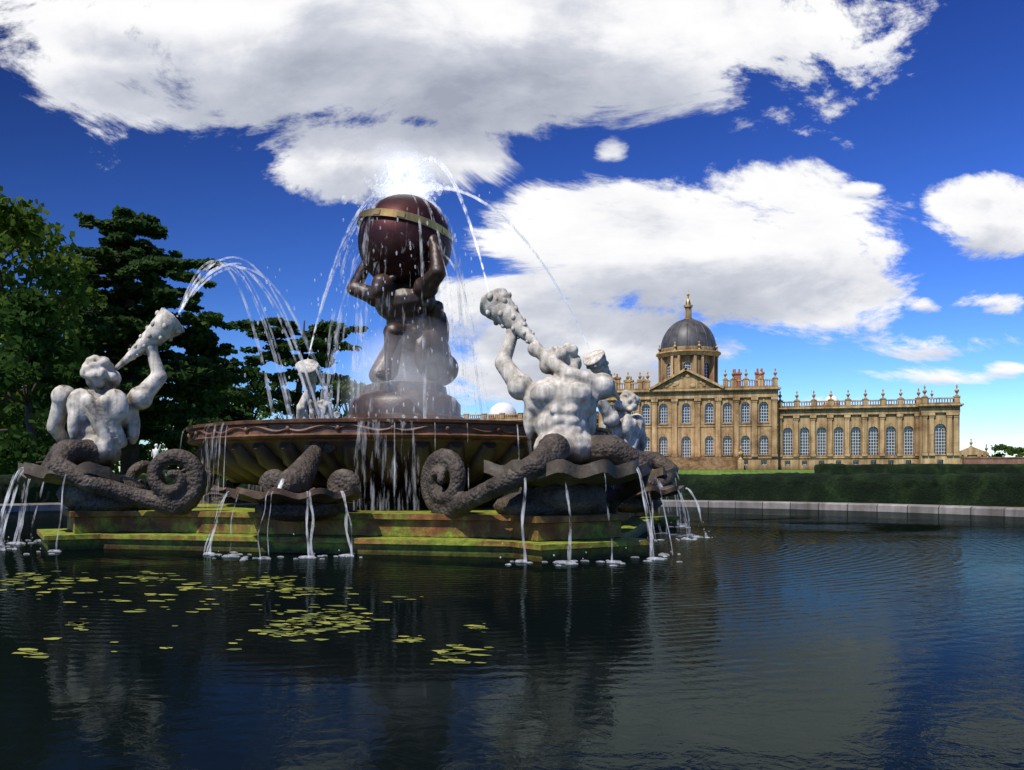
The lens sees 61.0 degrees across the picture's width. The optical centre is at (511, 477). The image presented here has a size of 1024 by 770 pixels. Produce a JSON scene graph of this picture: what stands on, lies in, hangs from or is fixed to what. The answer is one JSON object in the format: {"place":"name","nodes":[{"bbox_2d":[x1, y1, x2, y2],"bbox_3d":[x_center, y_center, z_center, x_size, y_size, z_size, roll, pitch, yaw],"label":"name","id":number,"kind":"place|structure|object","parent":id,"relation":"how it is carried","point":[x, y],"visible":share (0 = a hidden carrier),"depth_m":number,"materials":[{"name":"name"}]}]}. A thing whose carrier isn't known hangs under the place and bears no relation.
{"place":"outdoors","nodes":[
{"label":"outdoors","id":0,"kind":"place"},
{"bbox_2d":[296,386,331,418],"bbox_3d":[-4.309,-1.045,18.804,0.887,1.892,1.530,0,0,14],"label":"triton statue","id":1,"kind":"object","parent":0,"point":[320,408],"visible":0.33,"depth_m":18.46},
{"bbox_2d":[295,359,318,397],"bbox_3d":[-4.154,-2.006,18.207,0.494,0.924,0.924,0,0,14],"label":"conch shell horn","id":2,"kind":"object","parent":1,"relation":"in","point":[309,374],"visible":0.83,"depth_m":17.90,"materials":[{"name":"white stone"}]},
{"bbox_2d":[0,507,1023,769],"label":"pond water","id":3,"kind":"structure","parent":0,"point":[742,639],"depth_m":4.68,"materials":[{"name":"blue liquid"}]},
{"bbox_2d":[0,571,493,662],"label":"lily pads","id":4,"kind":"object","parent":3,"relation":"on","point":[440,652],"visible":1,"depth_m":5.86,"materials":[{"name":"green plant"}]},
{"bbox_2d":[37,501,680,561],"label":"fountain plinth","id":5,"kind":"structure","parent":3,"relation":"in","point":[485,531],"depth_m":11.10,"materials":[{"name":"stone"}]},
{"bbox_2d":[56,474,149,510],"bbox_3d":[-5.683,0.250,12.544,1.416,0.640,1.416,0,0,14],"label":"triton shell rock","id":6,"kind":"object","parent":5,"relation":"on","point":[71,497],"visible":0.31,"depth_m":11.92,"materials":[{"name":"grey stone"}]},
{"bbox_2d":[18,462,122,484],"bbox_3d":[-6.060,-0.025,12.322,1.798,0.380,1.865,0,0,14],"label":"shell basin","id":7,"kind":"object","parent":6,"relation":"on","point":[34,471],"visible":0.44,"depth_m":11.55,"materials":[{"name":"grey stone"}]},
{"bbox_2d":[41,439,207,514],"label":"triton tails","id":8,"kind":"object","parent":5,"relation":"on","point":[184,493],"visible":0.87,"depth_m":11.55,"materials":[{"name":"grey stone"}]},
{"bbox_2d":[47,345,166,466],"bbox_3d":[-5.837,-1.044,12.418,1.546,1.891,0.912,0,0,14],"label":"triton statue","id":9,"kind":"object","parent":8,"relation":"on","point":[102,412],"visible":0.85,"depth_m":12.20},
{"bbox_2d":[114,308,184,369],"bbox_3d":[-5.205,-2.006,12.646,0.870,0.924,0.639,0,0,14],"label":"conch shell horn","id":10,"kind":"object","parent":9,"relation":"in","point":[165,325],"visible":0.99,"depth_m":12.48,"materials":[{"name":"white stone"}]},
{"bbox_2d":[199,491,249,503],"bbox_3d":[-5.471,0.400,15.776,1.200,0.320,1.072,0,0,14],"label":"shell basin","id":11,"kind":"object","parent":5,"relation":"on","point":[215,498],"visible":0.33,"depth_m":15.26,"materials":[{"name":"stone"}]},
{"bbox_2d":[209,485,226,493],"bbox_3d":[-5.872,0.250,15.885,1.030,0.270,1.791,0,0,14],"label":"shell","id":12,"kind":"object","parent":11,"relation":"on","point":[214,488],"visible":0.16,"depth_m":16.25,"materials":[{"name":"stone"}]},
{"bbox_2d":[205,469,241,493],"bbox_3d":[-5.287,-0.174,15.724,1.084,0.933,1.084,0,0,-31],"label":"triton tail","id":13,"kind":"object","parent":11,"relation":"on","point":[213,479],"visible":0.2,"depth_m":15.65,"materials":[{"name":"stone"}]},
{"bbox_2d":[254,485,263,491],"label":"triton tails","id":14,"kind":"object","parent":5,"relation":"on","point":[258,488],"visible":0.02,"depth_m":17.14,"materials":[{"name":"grey stone"}]},
{"bbox_2d":[255,502,356,521],"bbox_3d":[-2.716,0.400,11.245,1.072,0.320,1.200,0,0,14],"label":"shell support","id":15,"kind":"object","parent":5,"relation":"on","point":[295,512],"visible":0.7,"depth_m":10.79,"materials":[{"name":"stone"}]},
{"bbox_2d":[226,487,361,503],"bbox_3d":[-2.825,0.250,10.844,1.791,0.270,1.030,0,0,14],"label":"shell","id":16,"kind":"object","parent":15,"relation":"on","point":[280,495],"visible":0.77,"depth_m":10.56,"materials":[{"name":"stone"}]},
{"bbox_2d":[259,441,360,492],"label":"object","id":17,"kind":"object","parent":16,"relation":"on","point":[298,475],"visible":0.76,"depth_m":11.23,"materials":[{"name":"stone"}]},
{"bbox_2d":[194,441,534,507],"bbox_3d":[-1.828,-0.170,14.888,6.797,1.240,6.797,0,0,14],"label":"fountain bowl","id":18,"kind":"object","parent":5,"relation":"on","point":[388,473],"visible":0.41,"depth_m":12.08,"materials":[{"name":"stone"}]},
{"bbox_2d":[186,418,611,446],"bbox_3d":[-1.828,-0.640,14.888,7.040,0.300,7.040,0,0,14],"label":"fountain basin rim","id":19,"kind":"object","parent":18,"relation":"attached to","point":[374,429],"visible":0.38,"depth_m":11.62,"materials":[{"name":"brown stone"}]},
{"bbox_2d":[344,381,465,418],"bbox_3d":[-1.828,-0.970,14.888,2.300,1.240,2.300,0,0,14],"label":"statue pedestal","id":20,"kind":"object","parent":18,"relation":"on","point":[400,399],"visible":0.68,"depth_m":14.13,"materials":[{"name":"grey stone"}]},
{"bbox_2d":[346,234,458,385],"bbox_3d":[-1.763,-2.790,14.763,1.841,2.436,1.978,0,0,-19],"label":"atlas statue","id":21,"kind":"object","parent":20,"relation":"on","point":[416,347],"visible":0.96,"depth_m":14.48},
{"bbox_2d":[358,194,451,284],"bbox_3d":[-1.828,-4.020,14.888,1.600,1.600,1.600,0,0,14],"label":"globe","id":22,"kind":"object","parent":21,"relation":"on","point":[399,248],"visible":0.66,"depth_m":14.28,"materials":[{"name":"brown metal"}]},
{"bbox_2d":[357,208,452,242],"bbox_3d":[-1.828,-4.220,14.888,1.624,0.452,1.632,0,0,14],"label":"globe band","id":23,"kind":"object","parent":22,"relation":"attached to","point":[431,224],"visible":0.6,"depth_m":14.17,"materials":[{"name":"gold metal"}]},
{"bbox_2d":[420,433,651,520],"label":"triton tails","id":24,"kind":"object","parent":5,"relation":"on","point":[454,500],"visible":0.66,"depth_m":10.61,"materials":[{"name":"grey stone"}]},
{"bbox_2d":[495,328,614,464],"bbox_3d":[0.507,-1.045,10.884,1.531,1.892,0.886,0,0,14],"label":"triton statue","id":25,"kind":"object","parent":24,"relation":"on","point":[566,397],"visible":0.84,"depth_m":10.71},
{"bbox_2d":[480,288,542,346],"bbox_3d":[0.048,-2.006,11.296,0.924,0.924,0.494,0,0,14],"label":"conch shell horn","id":26,"kind":"object","parent":25,"relation":"in","point":[498,306],"visible":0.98,"depth_m":11.14,"materials":[{"name":"white stone"}]},
{"bbox_2d":[493,484,608,514],"bbox_3d":[0.516,0.250,11.033,1.416,0.640,1.416,0,0,14],"label":"shell support","id":27,"kind":"object","parent":5,"relation":"on","point":[579,499],"visible":0.65,"depth_m":10.43,"materials":[{"name":"grey stone"}]},
{"bbox_2d":[484,459,650,487],"bbox_3d":[0.738,-0.025,10.656,1.865,0.380,1.798,0,0,14],"label":"shell basin","id":28,"kind":"object","parent":27,"relation":"on","point":[602,472],"visible":0.69,"depth_m":10.07,"materials":[{"name":"grey stone"}]},
{"bbox_2d":[617,498,661,512],"bbox_3d":[1.815,0.400,14.000,1.200,0.320,1.072,0,0,14],"label":"shell support","id":29,"kind":"object","parent":5,"relation":"on","point":[635,505],"visible":0.44,"depth_m":13.53,"materials":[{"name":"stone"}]},
{"bbox_2d":[614,475,656,487],"bbox_3d":[1.628,-0.177,14.039,1.085,0.936,1.086,0,0,-32],"label":"triton tail","id":30,"kind":"object","parent":29,"relation":"on","point":[652,480],"visible":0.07,"depth_m":13.79,"materials":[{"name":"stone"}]},
{"bbox_2d":[630,485,683,498],"bbox_3d":[2.216,0.250,13.891,1.030,0.270,1.791,0,0,14],"label":"shell","id":31,"kind":"object","parent":29,"relation":"on","point":[655,491],"visible":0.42,"depth_m":13.36,"materials":[{"name":"stone"}]},
{"bbox_2d":[640,451,678,487],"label":"triton tails","id":32,"kind":"object","parent":5,"relation":"on","point":[658,460],"visible":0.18,"depth_m":16.97,"materials":[{"name":"grey stone"}]},
{"bbox_2d":[597,390,646,451],"bbox_3d":[2.211,-1.044,17.310,0.910,1.890,1.541,0,0,14],"label":"triton statue","id":33,"kind":"object","parent":32,"relation":"on","point":[624,424],"visible":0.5,"depth_m":17.03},
{"bbox_2d":[583,350,619,399],"bbox_3d":[1.717,-2.006,16.855,0.639,0.924,0.870,0,0,14],"label":"conch shell","id":34,"kind":"object","parent":33,"relation":"in","point":[595,361],"visible":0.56,"depth_m":16.59},
{"bbox_2d":[0,0,1023,470],"label":"sky","id":35,"kind":"structure","parent":0,"point":[834,189],"materials":[{"name":"blue"}]},
{"bbox_2d":[113,470,997,506],"bbox_3d":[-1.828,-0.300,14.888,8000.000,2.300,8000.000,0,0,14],"label":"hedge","id":36,"kind":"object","parent":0,"point":[710,472],"depth_m":124.86,"materials":[{"name":"green plant"}]},
{"bbox_2d":[0,185,95,433],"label":"tree","id":37,"kind":"object","parent":36,"relation":"on","point":[31,223],"depth_m":62.47,"materials":[{"name":"green plant"}]},
{"bbox_2d":[0,229,114,474],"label":"beech","id":38,"kind":"object","parent":36,"relation":"on","point":[56,257],"depth_m":69.57,"materials":[{"name":"green plant"}]},
{"bbox_2d":[0,283,124,474],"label":"tree","id":39,"kind":"object","parent":36,"relation":"on","point":[26,315],"depth_m":50.80,"materials":[{"name":"green plant"}]},
{"bbox_2d":[34,293,118,451],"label":"tree","id":40,"kind":"object","parent":36,"relation":"on","point":[89,308],"depth_m":96.92,"materials":[{"name":"green plant"}]},
{"bbox_2d":[17,204,260,474],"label":"tree","id":41,"kind":"object","parent":36,"relation":"on","point":[109,317],"depth_m":80.10,"materials":[{"name":"green plant"}]},
{"bbox_2d":[139,427,170,460],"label":"tree belt foliage","id":42,"kind":"object","parent":36,"relation":"on","point":[148,453],"depth_m":169.98,"materials":[{"name":"green plant"}]},
{"bbox_2d":[151,444,160,457],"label":"lawn statue","id":43,"kind":"object","parent":36,"relation":"on","point":[155,451],"visible":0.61,"depth_m":61.90,"materials":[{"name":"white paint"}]},
{"bbox_2d":[159,396,187,466],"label":"tree trunk","id":44,"kind":"object","parent":36,"relation":"on","point":[167,426],"visible":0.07,"depth_m":109.90,"materials":[{"name":"plant"}]},
{"bbox_2d":[139,394,197,466],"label":"tree foliage","id":45,"kind":"object","parent":44,"relation":"on","point":[154,442],"visible":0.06,"depth_m":109.06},
{"bbox_2d":[164,326,232,475],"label":"conifer","id":46,"kind":"object","parent":36,"relation":"on","point":[211,355],"depth_m":89.16,"materials":[{"name":"green plant"}]},
{"bbox_2d":[183,347,254,451],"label":"cedar","id":47,"kind":"object","parent":36,"relation":"on","point":[246,414],"depth_m":119.25,"materials":[{"name":"green plant"}]},
{"bbox_2d":[208,403,263,419],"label":"tree","id":48,"kind":"object","parent":36,"relation":"on","point":[260,418],"depth_m":141.71,"materials":[{"name":"green plant"}]},
{"bbox_2d":[230,404,272,419],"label":"tree","id":49,"kind":"object","parent":36,"relation":"on","point":[261,415],"depth_m":161.57,"materials":[{"name":"green plant"}]},
{"bbox_2d":[238,377,272,419],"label":"tree trunk","id":50,"kind":"object","parent":36,"relation":"on","point":[255,414],"visible":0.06,"depth_m":125.09,"materials":[{"name":"plant"}]},
{"bbox_2d":[228,366,286,420],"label":"tree","id":51,"kind":"object","parent":50,"relation":"attached to","point":[251,372],"visible":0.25,"depth_m":122.37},
{"bbox_2d":[0,474,519,503],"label":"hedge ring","id":52,"kind":"object","parent":36,"relation":"on","point":[17,489],"visible":0.06,"depth_m":28.72,"materials":[{"name":"green plant"}]},
{"bbox_2d":[257,389,295,419],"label":"tree","id":53,"kind":"object","parent":36,"relation":"on","point":[263,414],"depth_m":151.72,"materials":[{"name":"green plant"}]},
{"bbox_2d":[235,316,368,418],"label":"cedar","id":54,"kind":"object","parent":36,"relation":"on","point":[317,341],"depth_m":93.33,"materials":[{"name":"green plant"}]},
{"bbox_2d":[330,390,346,417],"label":"tree trunk","id":55,"kind":"object","parent":36,"relation":"on","point":[333,412],"visible":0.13,"depth_m":129.95,"materials":[{"name":"plant"}]},
{"bbox_2d":[304,372,364,417],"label":"tree foliage","id":56,"kind":"object","parent":55,"relation":"attached to","point":[351,387],"visible":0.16,"depth_m":129.37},
{"bbox_2d":[328,380,365,416],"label":"tree","id":57,"kind":"object","parent":36,"relation":"on","point":[347,401],"depth_m":166.29,"materials":[{"name":"green plant"}]},
{"bbox_2d":[0,500,1023,516],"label":"pond kerb","id":58,"kind":"structure","parent":36,"relation":"on","point":[937,509],"depth_m":25.05,"materials":[{"name":"stone"}]},
{"bbox_2d":[461,305,963,469],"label":"palace","id":59,"kind":"structure","parent":36,"relation":"on","point":[695,389],"depth_m":154.67,"materials":[{"name":"beige stone"}]},
{"bbox_2d":[489,395,838,413],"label":"house cupolas","id":60,"kind":"object","parent":59,"relation":"on","point":[503,407],"visible":0.78,"depth_m":172.78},
{"bbox_2d":[661,319,715,348],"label":"dome","id":61,"kind":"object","parent":59,"relation":"on","point":[688,332],"visible":0.88,"depth_m":163.53,"materials":[{"name":"grey metal"}]},
{"bbox_2d":[686,291,690,304],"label":"finial","id":62,"kind":"object","parent":59,"relation":"on","point":[688,302],"visible":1,"depth_m":167.00,"materials":[{"name":"gold metal"}]},
{"bbox_2d":[734,368,764,385],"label":"brick house chimneys","id":63,"kind":"object","parent":59,"relation":"on","point":[738,374],"visible":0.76,"depth_m":158.97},
{"bbox_2d":[610,362,944,465],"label":"house windows","id":64,"kind":"structure","parent":59,"relation":"in","point":[821,437],"depth_m":155.26,"materials":[{"name":"glass"}]},
{"bbox_2d":[814,463,845,474],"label":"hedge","id":65,"kind":"object","parent":36,"relation":"on","point":[833,469],"visible":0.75,"depth_m":79.42,"materials":[{"name":"green plant"}]},
{"bbox_2d":[659,472,1023,506],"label":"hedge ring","id":66,"kind":"object","parent":36,"relation":"on","point":[1002,489],"visible":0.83,"depth_m":29.22,"materials":[{"name":"green plant"}]},
{"bbox_2d":[845,463,1023,474],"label":"tall hedge","id":67,"kind":"object","parent":36,"relation":"on","point":[931,469],"visible":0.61,"depth_m":81.88,"materials":[{"name":"green plant"}]},
{"bbox_2d":[960,439,988,463],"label":"pavilion","id":68,"kind":"structure","parent":36,"relation":"on","point":[970,451],"depth_m":249.82,"materials":[{"name":"stone"}]},
{"bbox_2d":[962,457,1023,463],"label":"garden wall","id":69,"kind":"structure","parent":36,"relation":"on","point":[992,460],"depth_m":147.86,"materials":[{"name":"brick"}]},
{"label":"tree trunk","id":70,"kind":"object","parent":36,"relation":"on","visible":0},
{"bbox_2d":[987,444,1015,456],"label":"tree foliage","id":71,"kind":"object","parent":70,"relation":"on","point":[999,447],"visible":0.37,"depth_m":299.65,"materials":[{"name":"green plant"}]},
{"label":"tree trunk","id":72,"kind":"object","parent":36,"relation":"on","visible":0},
{"bbox_2d":[1004,447,1023,456],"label":"tree foliage","id":73,"kind":"object","parent":72,"relation":"on","point":[1019,451],"visible":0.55,"depth_m":288.45,"materials":[{"name":"green plant"}]},
{"bbox_2d":[650,467,675,478],"bbox_3d":[2.404,-0.025,17.454,1.798,0.380,1.865,0,0,14],"label":"shell basin","id":74,"kind":"object","parent":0,"point":[657,473],"visible":0.07,"depth_m":16.51,"materials":[{"name":"grey stone"}]},
{"label":"bowl water","id":75,"kind":"structure","parent":0,"visible":0},
{"bbox_2d":[198,172,564,388],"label":"water droplets","id":76,"kind":"object","parent":75,"relation":"on","point":[357,212],"visible":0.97,"depth_m":13.83,"materials":[{"name":"liquid"}]}
]}

